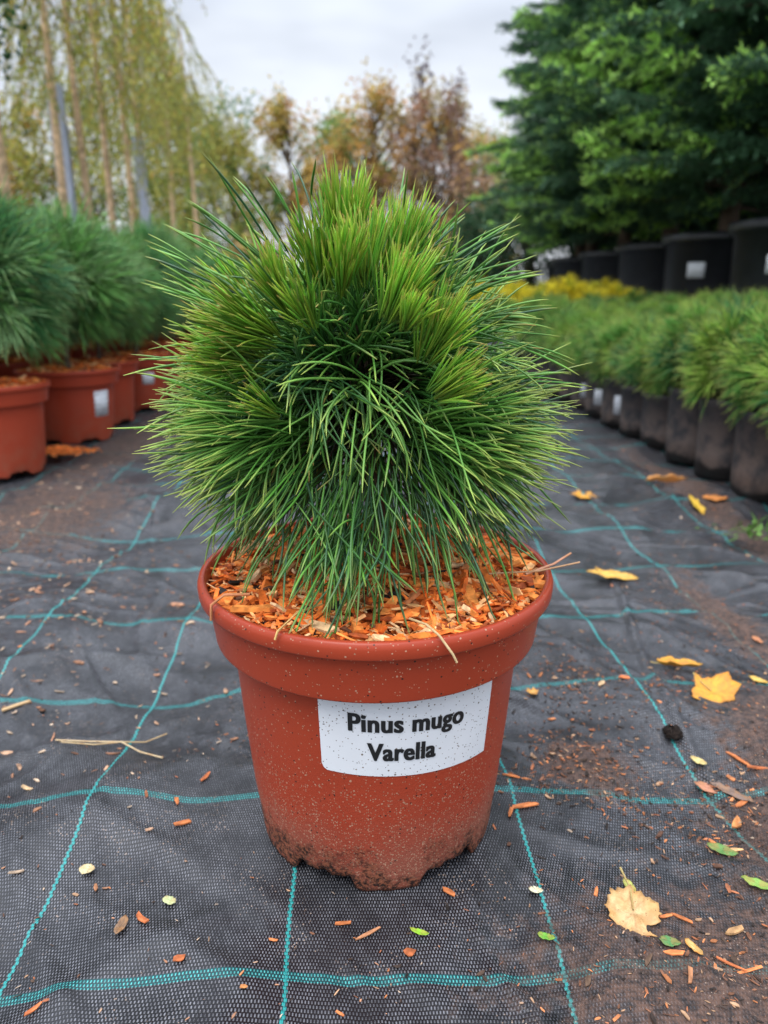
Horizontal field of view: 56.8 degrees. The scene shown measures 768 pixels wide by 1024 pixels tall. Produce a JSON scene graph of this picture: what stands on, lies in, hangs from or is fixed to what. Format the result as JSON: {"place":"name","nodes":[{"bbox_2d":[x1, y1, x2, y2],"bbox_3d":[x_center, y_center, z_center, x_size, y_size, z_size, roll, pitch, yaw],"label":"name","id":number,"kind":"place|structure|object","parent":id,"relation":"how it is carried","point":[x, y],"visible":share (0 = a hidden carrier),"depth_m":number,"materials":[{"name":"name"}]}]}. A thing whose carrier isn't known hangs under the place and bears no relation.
{"place":"outdoors","nodes":[
{"label":"outdoors","id":0,"kind":"place"},
{"bbox_2d":[0,0,569,286],"label":"sky","id":1,"kind":"structure","parent":0,"point":[312,47],"materials":[{"name":"white"}]},
{"bbox_2d":[0,324,767,1023],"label":"ground","id":2,"kind":"structure","parent":0,"point":[220,850],"depth_m":0.69,"materials":[{"name":"fabric"}]},
{"bbox_2d":[0,327,38,376],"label":"potted pine","id":3,"kind":"object","parent":2,"relation":"on","point":[8,370],"visible":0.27,"depth_m":2.49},
{"bbox_2d":[0,0,49,80],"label":"evergreen tree","id":4,"kind":"object","parent":2,"relation":"on","point":[7,55],"visible":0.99,"depth_m":4.52,"materials":[{"name":"green plant"}]},
{"bbox_2d":[0,198,73,364],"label":"potted pine","id":5,"kind":"object","parent":2,"relation":"on","point":[45,359],"visible":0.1,"depth_m":2.76,"materials":[{"name":"plant"}]},
{"bbox_2d":[0,171,92,478],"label":"potted pine","id":6,"kind":"object","parent":2,"relation":"on","point":[33,277],"visible":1,"depth_m":1.82,"materials":[{"name":"plant"}]},
{"bbox_2d":[45,82,76,224],"bbox_3d":[-3.000,-2.786,6.783,0.124,2.300,0.110,-3,17,-10],"label":"steel post","id":7,"kind":"object","parent":2,"relation":"on","point":[66,154],"visible":0.18,"depth_m":6.58,"materials":[{"name":"metal"}]},
{"bbox_2d":[21,184,122,233],"bbox_3d":[-5.194,-4.083,11.947,2.241,2.544,2.176,11,20,31],"label":"bush","id":8,"kind":"object","parent":2,"relation":"on","point":[95,219],"visible":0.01,"depth_m":11.60,"materials":[{"name":"green plant"}]},
{"bbox_2d":[46,445,101,457],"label":"spilled mulch","id":9,"kind":"object","parent":2,"relation":"on","point":[53,451],"visible":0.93,"depth_m":2.14,"materials":[{"name":"wood"}]},
{"bbox_2d":[49,334,110,357],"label":"potted pine","id":10,"kind":"object","parent":2,"relation":"on","point":[78,352],"visible":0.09,"depth_m":3.15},
{"bbox_2d":[0,188,162,443],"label":"potted pine","id":11,"kind":"object","parent":2,"relation":"on","point":[79,406],"visible":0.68,"depth_m":2.23,"materials":[{"name":"plant"}]},
{"bbox_2d":[69,332,124,352],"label":"potted pine","id":12,"kind":"object","parent":2,"relation":"on","point":[111,348],"visible":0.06,"depth_m":3.49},
{"bbox_2d":[0,0,205,219],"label":"weeping tree","id":13,"kind":"object","parent":2,"relation":"on","point":[59,163],"visible":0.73,"depth_m":6.16,"materials":[{"name":"green plant"}]},
{"bbox_2d":[0,0,209,234],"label":"weeping tree","id":14,"kind":"object","parent":2,"relation":"on","point":[108,178],"visible":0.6,"depth_m":7.12,"materials":[{"name":"green plant"}]},
{"bbox_2d":[55,739,162,758],"bbox_3d":[-0.293,0.254,0.770,0.130,0.010,0.020,4,17,13],"label":"dry needle","id":15,"kind":"object","parent":2,"relation":"on","point":[139,751],"visible":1,"depth_m":0.78,"materials":[{"name":"beige plant"}]},
{"bbox_2d":[0,0,222,218],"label":"weeping tree","id":16,"kind":"object","parent":2,"relation":"on","point":[3,161],"visible":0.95,"depth_m":5.49,"materials":[{"name":"green plant"}]},
{"bbox_2d":[54,207,173,423],"bbox_3d":[-1.067,-0.707,2.604,0.584,0.751,0.594,10,20,30],"label":"potted pine","id":17,"kind":"object","parent":2,"relation":"on","point":[123,397],"visible":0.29,"depth_m":2.62,"materials":[{"name":"plant"}]},
{"bbox_2d":[0,423,227,873],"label":"coarse litter","id":18,"kind":"object","parent":2,"relation":"on","point":[36,590],"visible":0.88,"depth_m":1.06,"materials":[{"name":"wood"}]},
{"bbox_2d":[61,733,166,744],"bbox_3d":[-0.296,0.253,0.783,0.110,0.017,0.016,-6,18,-19],"label":"dry needle","id":19,"kind":"object","parent":2,"relation":"on","point":[114,742],"visible":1,"depth_m":0.78,"materials":[{"name":"beige plant"}]},
{"bbox_2d":[16,0,214,231],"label":"weeping tree","id":20,"kind":"object","parent":2,"relation":"on","point":[130,188],"visible":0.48,"depth_m":7.90,"materials":[{"name":"green plant"}]},
{"bbox_2d":[114,915,127,934],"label":"fallen leaf","id":21,"kind":"object","parent":2,"relation":"on","point":[121,924],"visible":1,"depth_m":0.53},
{"bbox_2d":[0,0,242,233],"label":"weeping tree","id":22,"kind":"object","parent":2,"relation":"on","point":[80,137],"visible":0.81,"depth_m":6.65,"materials":[{"name":"green plant"}]},
{"bbox_2d":[132,137,150,228],"bbox_3d":[-3.000,-3.455,8.984,0.124,2.300,0.110,-3,17,-10],"label":"steel post","id":23,"kind":"object","parent":2,"relation":"on","point":[144,208],"visible":0.13,"depth_m":8.78,"materials":[{"name":"metal"}]},
{"bbox_2d":[94,227,191,410],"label":"potted pine","id":24,"kind":"object","parent":2,"relation":"on","point":[144,386],"visible":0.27,"depth_m":2.92,"materials":[{"name":"plant"}]},
{"bbox_2d":[37,0,255,256],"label":"weeping tree","id":25,"kind":"object","parent":2,"relation":"on","point":[143,142],"visible":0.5,"depth_m":8.65,"materials":[{"name":"green plant"}]},
{"bbox_2d":[108,208,210,398],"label":"potted pine","id":26,"kind":"object","parent":2,"relation":"on","point":[178,245],"visible":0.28,"depth_m":3.18,"materials":[{"name":"plant"}]},
{"bbox_2d":[79,0,248,323],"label":"weeping tree","id":27,"kind":"object","parent":2,"relation":"on","point":[172,207],"visible":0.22,"depth_m":9.67,"materials":[{"name":"green plant"}]},
{"bbox_2d":[114,66,220,250],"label":"autumn tree","id":28,"kind":"object","parent":2,"relation":"on","point":[120,212],"visible":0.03,"depth_m":16.23,"materials":[{"name":"green plant"}]},
{"bbox_2d":[147,253,217,387],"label":"potted pine","id":29,"kind":"object","parent":2,"relation":"on","point":[174,337],"visible":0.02,"depth_m":3.59,"materials":[{"name":"plant"}]},
{"bbox_2d":[127,73,243,253],"bbox_3d":[-4.222,-6.689,15.338,2.496,4.809,2.579,0,17,0],"label":"autumn tree","id":30,"kind":"object","parent":2,"relation":"on","point":[155,207],"visible":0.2,"depth_m":14.82,"materials":[{"name":"green plant"}]},
{"bbox_2d":[162,242,221,346],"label":"potted pine","id":31,"kind":"object","parent":2,"relation":"on","point":[211,263],"visible":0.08,"depth_m":3.85,"materials":[{"name":"plant"}]},
{"bbox_2d":[116,14,271,251],"bbox_3d":[-2.990,-5.227,11.129,2.390,4.445,2.248,0,17,1],"label":"weeping tree","id":32,"kind":"object","parent":2,"relation":"on","point":[193,198],"visible":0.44,"depth_m":11.01,"materials":[{"name":"green plant"}]},
{"bbox_2d":[177,80,290,258],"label":"autumn tree","id":33,"kind":"object","parent":2,"relation":"on","point":[242,223],"visible":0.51,"depth_m":13.95,"materials":[{"name":"brown plant"}]},
{"bbox_2d":[291,94,395,214],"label":"autumn tree","id":34,"kind":"object","parent":2,"relation":"on","point":[329,123],"visible":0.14,"depth_m":15.14,"materials":[{"name":"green plant"}]},
{"bbox_2d":[107,149,591,890],"bbox_3d":[-0.019,0.005,0.603,0.368,0.551,0.344,0,17,0],"label":"potted pine","id":35,"kind":"object","parent":2,"relation":"on","point":[375,717],"visible":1,"depth_m":0.50,"materials":[{"name":"plant"}]},
{"bbox_2d":[210,593,249,620],"bbox_3d":[-0.113,0.068,0.518,0.031,0.019,0.004,-8,18,-24],"label":"dry needle","id":36,"kind":"object","parent":35,"relation":"hanging from","point":[221,597],"visible":1,"depth_m":0.51,"materials":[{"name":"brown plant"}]},
{"bbox_2d":[409,618,457,662],"bbox_3d":[0.031,0.085,0.473,0.042,0.023,0.008,15,22,40],"label":"dry needle","id":37,"kind":"object","parent":35,"relation":"hanging from","point":[437,634],"visible":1,"depth_m":0.47,"materials":[{"name":"beige plant"}]},
{"bbox_2d":[489,561,579,574],"bbox_3d":[0.117,0.043,0.552,0.071,0.010,0.006,0,17,0],"label":"dry needle","id":38,"kind":"object","parent":35,"relation":"on","point":[536,570],"visible":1,"depth_m":0.55,"materials":[{"name":"beige plant"}]},
{"bbox_2d":[0,441,767,1020],"bbox_3d":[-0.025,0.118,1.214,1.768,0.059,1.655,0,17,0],"label":"bark crumbs","id":39,"kind":"object","parent":2,"relation":"on","point":[244,740],"visible":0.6,"depth_m":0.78,"materials":[{"name":"wood"}]},
{"bbox_2d":[388,35,437,213],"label":"purple tree","id":40,"kind":"object","parent":2,"relation":"on","point":[420,74],"visible":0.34,"depth_m":13.80,"materials":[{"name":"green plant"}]},
{"bbox_2d":[435,112,514,241],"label":"autumn tree","id":41,"kind":"object","parent":2,"relation":"on","point":[494,160],"visible":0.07,"depth_m":14.84,"materials":[{"name":"brown plant"}]},
{"bbox_2d":[439,115,523,281],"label":"autumn tree","id":42,"kind":"object","parent":2,"relation":"on","point":[492,140],"visible":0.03,"depth_m":16.99,"materials":[{"name":"brown plant"}]},
{"bbox_2d":[439,186,525,288],"bbox_3d":[1.767,-4.218,12.623,1.923,2.829,1.860,8,18,24],"label":"evergreen shrub","id":43,"kind":"object","parent":2,"relation":"on","point":[470,232],"visible":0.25,"depth_m":12.09,"materials":[{"name":"green plant"}]},
{"bbox_2d":[467,278,517,300],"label":"golden shrub","id":44,"kind":"object","parent":2,"relation":"on","point":[476,295],"visible":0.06,"depth_m":5.28,"materials":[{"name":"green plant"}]},
{"bbox_2d":[464,291,526,344],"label":"spreading pine","id":45,"kind":"object","parent":2,"relation":"on","point":[511,302],"visible":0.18,"depth_m":4.62,"materials":[{"name":"green plant"}]},
{"bbox_2d":[493,279,548,356],"bbox_3d":[1.060,-1.498,5.489,0.512,0.589,0.537,-13,21,-36],"label":"golden shrub","id":46,"kind":"object","parent":2,"relation":"on","point":[522,292],"visible":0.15,"depth_m":5.36,"materials":[{"name":"yellow plant"}]},
{"bbox_2d":[509,308,541,379],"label":"potted mountain pine","id":47,"kind":"object","parent":2,"relation":"on","point":[520,337],"visible":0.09,"depth_m":3.77,"materials":[{"name":"green plant"}]},
{"bbox_2d":[471,179,585,289],"bbox_3d":[2.523,-4.248,11.874,2.039,2.956,2.302,-11,20,-31],"label":"evergreen shrub","id":48,"kind":"object","parent":2,"relation":"on","point":[530,265],"visible":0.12,"depth_m":11.67,"materials":[{"name":"green plant"}]},
{"bbox_2d":[516,288,572,329],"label":"spreading pine","id":49,"kind":"object","parent":2,"relation":"on","point":[538,298],"visible":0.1,"depth_m":4.63,"materials":[{"name":"green plant"}]},
{"bbox_2d":[475,0,615,284],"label":"container conifer","id":50,"kind":"object","parent":2,"relation":"on","point":[579,248],"visible":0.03,"depth_m":10.08,"materials":[{"name":"green plant"}]},
{"bbox_2d":[525,292,571,320],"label":"potted mountain pine","id":51,"kind":"object","parent":2,"relation":"on","point":[560,300],"visible":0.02,"depth_m":4.40,"materials":[{"name":"green plant"}]},
{"bbox_2d":[533,277,568,299],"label":"golden shrub","id":52,"kind":"object","parent":2,"relation":"on","point":[544,285],"visible":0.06,"depth_m":5.82,"materials":[{"name":"yellow plant"}]},
{"bbox_2d":[519,296,592,389],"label":"potted mountain pine","id":53,"kind":"object","parent":2,"relation":"on","point":[539,314],"visible":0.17,"depth_m":3.51,"materials":[{"name":"green plant"}]},
{"bbox_2d":[528,303,588,396],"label":"potted mountain pine","id":54,"kind":"object","parent":2,"relation":"on","point":[554,366],"visible":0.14,"depth_m":3.32,"materials":[{"name":"plant"}]},
{"bbox_2d":[367,422,767,1023],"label":"bark litter","id":55,"kind":"object","parent":2,"relation":"on","point":[734,958],"visible":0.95,"depth_m":0.70,"materials":[{"name":"wood"}]},
{"bbox_2d":[461,0,679,285],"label":"container conifer","id":56,"kind":"object","parent":2,"relation":"on","point":[564,266],"visible":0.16,"depth_m":8.64,"materials":[{"name":"green plant"}]},
{"bbox_2d":[544,272,602,300],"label":"golden shrub","id":57,"kind":"object","parent":2,"relation":"on","point":[574,290],"visible":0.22,"depth_m":5.39,"materials":[{"name":"yellow plant"}]},
{"bbox_2d":[541,303,617,402],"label":"potted mountain pine","id":58,"kind":"object","parent":2,"relation":"on","point":[566,323],"visible":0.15,"depth_m":3.13,"materials":[{"name":"plant"}]},
{"bbox_2d":[551,310,623,409],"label":"potted mountain pine","id":59,"kind":"object","parent":2,"relation":"on","point":[579,378],"visible":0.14,"depth_m":2.95,"materials":[{"name":"plant"}]},
{"bbox_2d":[556,316,631,417],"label":"potted mountain pine","id":60,"kind":"object","parent":2,"relation":"on","point":[593,398],"visible":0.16,"depth_m":2.77,"materials":[{"name":"plant"}]},
{"bbox_2d":[459,0,741,288],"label":"container conifer","id":61,"kind":"object","parent":2,"relation":"on","point":[597,266],"visible":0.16,"depth_m":7.43,"materials":[{"name":"green plant"}]},
{"bbox_2d":[575,298,629,319],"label":"potted mountain pine","id":62,"kind":"object","parent":2,"relation":"on","point":[595,307],"visible":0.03,"depth_m":3.61,"materials":[{"name":"green plant"}]},
{"bbox_2d":[580,292,627,308],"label":"spreading pine","id":63,"kind":"object","parent":2,"relation":"on","point":[611,301],"visible":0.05,"depth_m":4.67,"materials":[{"name":"green plant"}]},
{"bbox_2d":[587,567,638,579],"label":"fallen leaf","id":64,"kind":"object","parent":2,"relation":"on","point":[615,574],"visible":1,"depth_m":1.21,"materials":[{"name":"plant"}]},
{"bbox_2d":[596,278,645,299],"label":"golden shrub","id":65,"kind":"object","parent":2,"relation":"on","point":[616,291],"visible":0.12,"depth_m":5.33,"materials":[{"name":"yellow plant"}]},
{"bbox_2d":[576,312,668,426],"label":"potted mountain pine","id":66,"kind":"object","parent":2,"relation":"on","point":[610,404],"visible":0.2,"depth_m":2.56,"materials":[{"name":"plant"}]},
{"bbox_2d":[607,287,656,305],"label":"spreading pine","id":67,"kind":"object","parent":2,"relation":"on","point":[641,298],"visible":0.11,"depth_m":5.09,"materials":[{"name":"green plant"}]},
{"bbox_2d":[604,867,661,936],"bbox_3d":[0.196,0.308,0.561,0.043,0.007,0.070,4,17,11],"label":"fallen leaf","id":68,"kind":"object","parent":2,"relation":"on","point":[629,908],"visible":1,"depth_m":0.56,"materials":[{"name":"plant"}]},
{"bbox_2d":[595,316,680,437],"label":"potted mountain pine","id":69,"kind":"object","parent":2,"relation":"on","point":[630,414],"visible":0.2,"depth_m":2.38,"materials":[{"name":"plant"}]},
{"bbox_2d":[510,0,767,295],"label":"container conifer","id":70,"kind":"object","parent":2,"relation":"on","point":[642,264],"visible":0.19,"depth_m":6.44,"materials":[{"name":"green plant"}]},
{"bbox_2d":[517,0,767,300],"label":"container conifer","id":71,"kind":"object","parent":2,"relation":"on","point":[695,261],"visible":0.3,"depth_m":5.43,"materials":[{"name":"plant"}]},
{"bbox_2d":[641,289,690,307],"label":"potted mountain pine","id":72,"kind":"object","parent":2,"relation":"on","point":[674,298],"visible":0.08,"depth_m":4.44,"materials":[{"name":"green plant"}]},
{"bbox_2d":[645,474,687,481],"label":"fallen leaf","id":73,"kind":"object","parent":2,"relation":"on","point":[671,478],"visible":0.98,"depth_m":1.79,"materials":[{"name":"plant"}]},
{"bbox_2d":[611,327,727,449],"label":"potted mountain pine","id":74,"kind":"object","parent":2,"relation":"on","point":[654,417],"visible":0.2,"depth_m":2.19,"materials":[{"name":"plant"}]},
{"bbox_2d":[645,295,694,320],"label":"potted mountain pine","id":75,"kind":"object","parent":2,"relation":"on","point":[670,309],"visible":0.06,"depth_m":3.24,"materials":[{"name":"green plant"}]},
{"bbox_2d":[659,935,680,946],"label":"fallen leaf","id":76,"kind":"object","parent":2,"relation":"on","point":[666,940],"visible":1,"depth_m":0.52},
{"bbox_2d":[662,724,682,739],"bbox_3d":[0.319,0.242,0.785,0.021,0.015,0.023,0,17,0],"label":"soil lump","id":77,"kind":"object","parent":2,"relation":"on","point":[673,732],"visible":1,"depth_m":0.78,"materials":[{"name":"soil"}]},
{"bbox_2d":[578,0,767,297],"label":"container conifer","id":78,"kind":"object","parent":2,"relation":"on","point":[737,67],"visible":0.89,"depth_m":4.33,"materials":[{"name":"plant"}]},
{"bbox_2d":[600,182,747,245],"bbox_3d":[3.651,-3.098,8.607,2.056,3.124,2.058,9,19,28],"label":"evergreen shrub","id":79,"kind":"object","parent":2,"relation":"on","point":[636,241],"visible":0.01,"depth_m":8.39,"materials":[{"name":"green plant"}]},
{"bbox_2d":[650,656,702,666],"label":"fallen leaf","id":80,"kind":"object","parent":2,"relation":"on","point":[669,660],"visible":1,"depth_m":0.93,"materials":[{"name":"plant"}]},
{"bbox_2d":[684,938,702,954],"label":"fallen leaf","id":81,"kind":"object","parent":2,"relation":"on","point":[692,945],"visible":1,"depth_m":0.52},
{"bbox_2d":[635,294,764,463],"bbox_3d":[0.924,-0.380,2.018,0.421,0.467,0.369,2,17,6],"label":"potted mountain pine","id":82,"kind":"object","parent":2,"relation":"on","point":[681,435],"visible":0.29,"depth_m":2.00,"materials":[{"name":"plant"}]},
{"bbox_2d":[632,144,767,241],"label":"container conifer","id":83,"kind":"object","parent":2,"relation":"on","point":[693,229],"visible":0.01,"depth_m":7.60,"materials":[{"name":"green plant"}]},
{"bbox_2d":[667,292,733,315],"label":"potted mountain pine","id":84,"kind":"object","parent":2,"relation":"on","point":[708,301],"visible":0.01,"depth_m":2.96,"materials":[{"name":"green plant"}]},
{"bbox_2d":[694,781,717,792],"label":"fallen leaf","id":85,"kind":"object","parent":2,"relation":"on","point":[703,786],"visible":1,"depth_m":0.72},
{"bbox_2d":[679,286,733,305],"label":"potted mountain pine","id":86,"kind":"object","parent":2,"relation":"on","point":[706,294],"visible":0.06,"depth_m":3.92,"materials":[{"name":"green plant"}]},
{"bbox_2d":[660,85,767,230],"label":"container conifer","id":87,"kind":"object","parent":2,"relation":"on","point":[710,223],"visible":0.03,"depth_m":6.50,"materials":[{"name":"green plant"}]},
{"bbox_2d":[691,671,740,703],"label":"fallen leaf","id":88,"kind":"object","parent":2,"relation":"on","point":[722,687],"visible":1,"depth_m":0.86,"materials":[{"name":"plant"}]},
{"bbox_2d":[665,286,767,481],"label":"potted mountain pine","id":89,"kind":"object","parent":2,"relation":"on","point":[714,447],"visible":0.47,"depth_m":1.80,"materials":[{"name":"plant"}]},
{"bbox_2d":[707,842,738,855],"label":"fallen leaf","id":90,"kind":"object","parent":2,"relation":"on","point":[725,850],"visible":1,"depth_m":0.63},
{"bbox_2d":[709,781,754,802],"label":"fallen leaf","id":91,"kind":"object","parent":2,"relation":"on","point":[732,792],"visible":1,"depth_m":0.71,"materials":[{"name":"plant"}]},
{"bbox_2d":[697,512,767,541],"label":"weed","id":92,"kind":"object","parent":2,"relation":"on","point":[756,526],"visible":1,"depth_m":1.39,"materials":[{"name":"green plant"}]},
{"bbox_2d":[725,925,743,934],"bbox_3d":[0.268,0.320,0.543,0.020,0.004,0.006,-9,19,-27],"label":"wood chip","id":93,"kind":"object","parent":2,"relation":"on","point":[735,930],"visible":1,"depth_m":0.54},
{"bbox_2d":[708,305,767,502],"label":"potted mountain pine","id":94,"kind":"object","parent":2,"relation":"on","point":[749,475],"visible":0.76,"depth_m":1.64,"materials":[{"name":"plant"}]},
{"bbox_2d":[727,284,767,308],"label":"potted mountain pine","id":95,"kind":"object","parent":2,"relation":"on","point":[757,295],"visible":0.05,"depth_m":3.44,"materials":[{"name":"green plant"}]},
{"bbox_2d":[734,341,767,434],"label":"potted mountain pine","id":96,"kind":"object","parent":2,"relation":"on","point":[763,373],"visible":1,"depth_m":1.49,"materials":[{"name":"green plant"}]},
{"bbox_2d":[741,875,767,889],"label":"fallen leaf","id":97,"kind":"object","parent":2,"relation":"on","point":[758,883],"visible":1,"depth_m":0.58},
{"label":"grass","id":98,"kind":"structure","parent":2,"relation":"on","visible":0},
{"bbox_2d":[0,89,82,211],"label":"autumn tree","id":99,"kind":"object","parent":98,"relation":"on","point":[25,127],"visible":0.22,"depth_m":12.14,"materials":[{"name":"green plant"}]},
{"bbox_2d":[2,39,168,232],"bbox_3d":[-5.599,-6.040,13.347,2.777,4.717,2.981,8,19,24],"label":"autumn tree","id":100,"kind":"object","parent":98,"relation":"on","point":[101,196],"visible":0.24,"depth_m":12.86,"materials":[{"name":"green plant"}]},
{"bbox_2d":[127,195,234,257],"bbox_3d":[-3.582,-4.158,12.281,2.282,2.322,2.266,0,17,0],"label":"bush","id":101,"kind":"object","parent":98,"relation":"on","point":[186,227],"visible":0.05,"depth_m":11.97,"materials":[{"name":"green plant"}]},
{"bbox_2d":[220,222,294,308],"bbox_3d":[-2.459,-4.356,13.305,2.065,2.068,2.044,0,17,0],"label":"bush","id":102,"kind":"object","parent":98,"relation":"on","point":[241,247],"visible":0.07,"depth_m":12.93,"materials":[{"name":"green plant"}]},
{"bbox_2d":[239,74,349,258],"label":"autumn tree","id":103,"kind":"object","parent":98,"relation":"on","point":[279,123],"visible":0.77,"depth_m":14.37,"materials":[{"name":"brown plant"}]},
{"bbox_2d":[312,56,446,223],"bbox_3d":[-0.064,-6.338,14.283,2.737,4.742,2.062,0,17,0],"label":"autumn tree","id":104,"kind":"object","parent":98,"relation":"on","point":[375,97],"visible":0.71,"depth_m":13.82,"materials":[{"name":"brown plant"}]},
{"bbox_2d":[373,55,499,247],"bbox_3d":[1.004,-6.079,13.808,2.446,4.526,2.728,0,17,0],"label":"autumn tree","id":105,"kind":"object","parent":98,"relation":"on","point":[432,129],"visible":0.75,"depth_m":13.34,"materials":[{"name":"brown plant"}]},
{"bbox_2d":[439,64,477,238],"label":"tree","id":106,"kind":"object","parent":98,"relation":"on","point":[456,96],"visible":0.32,"depth_m":14.12,"materials":[{"name":"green plant"}]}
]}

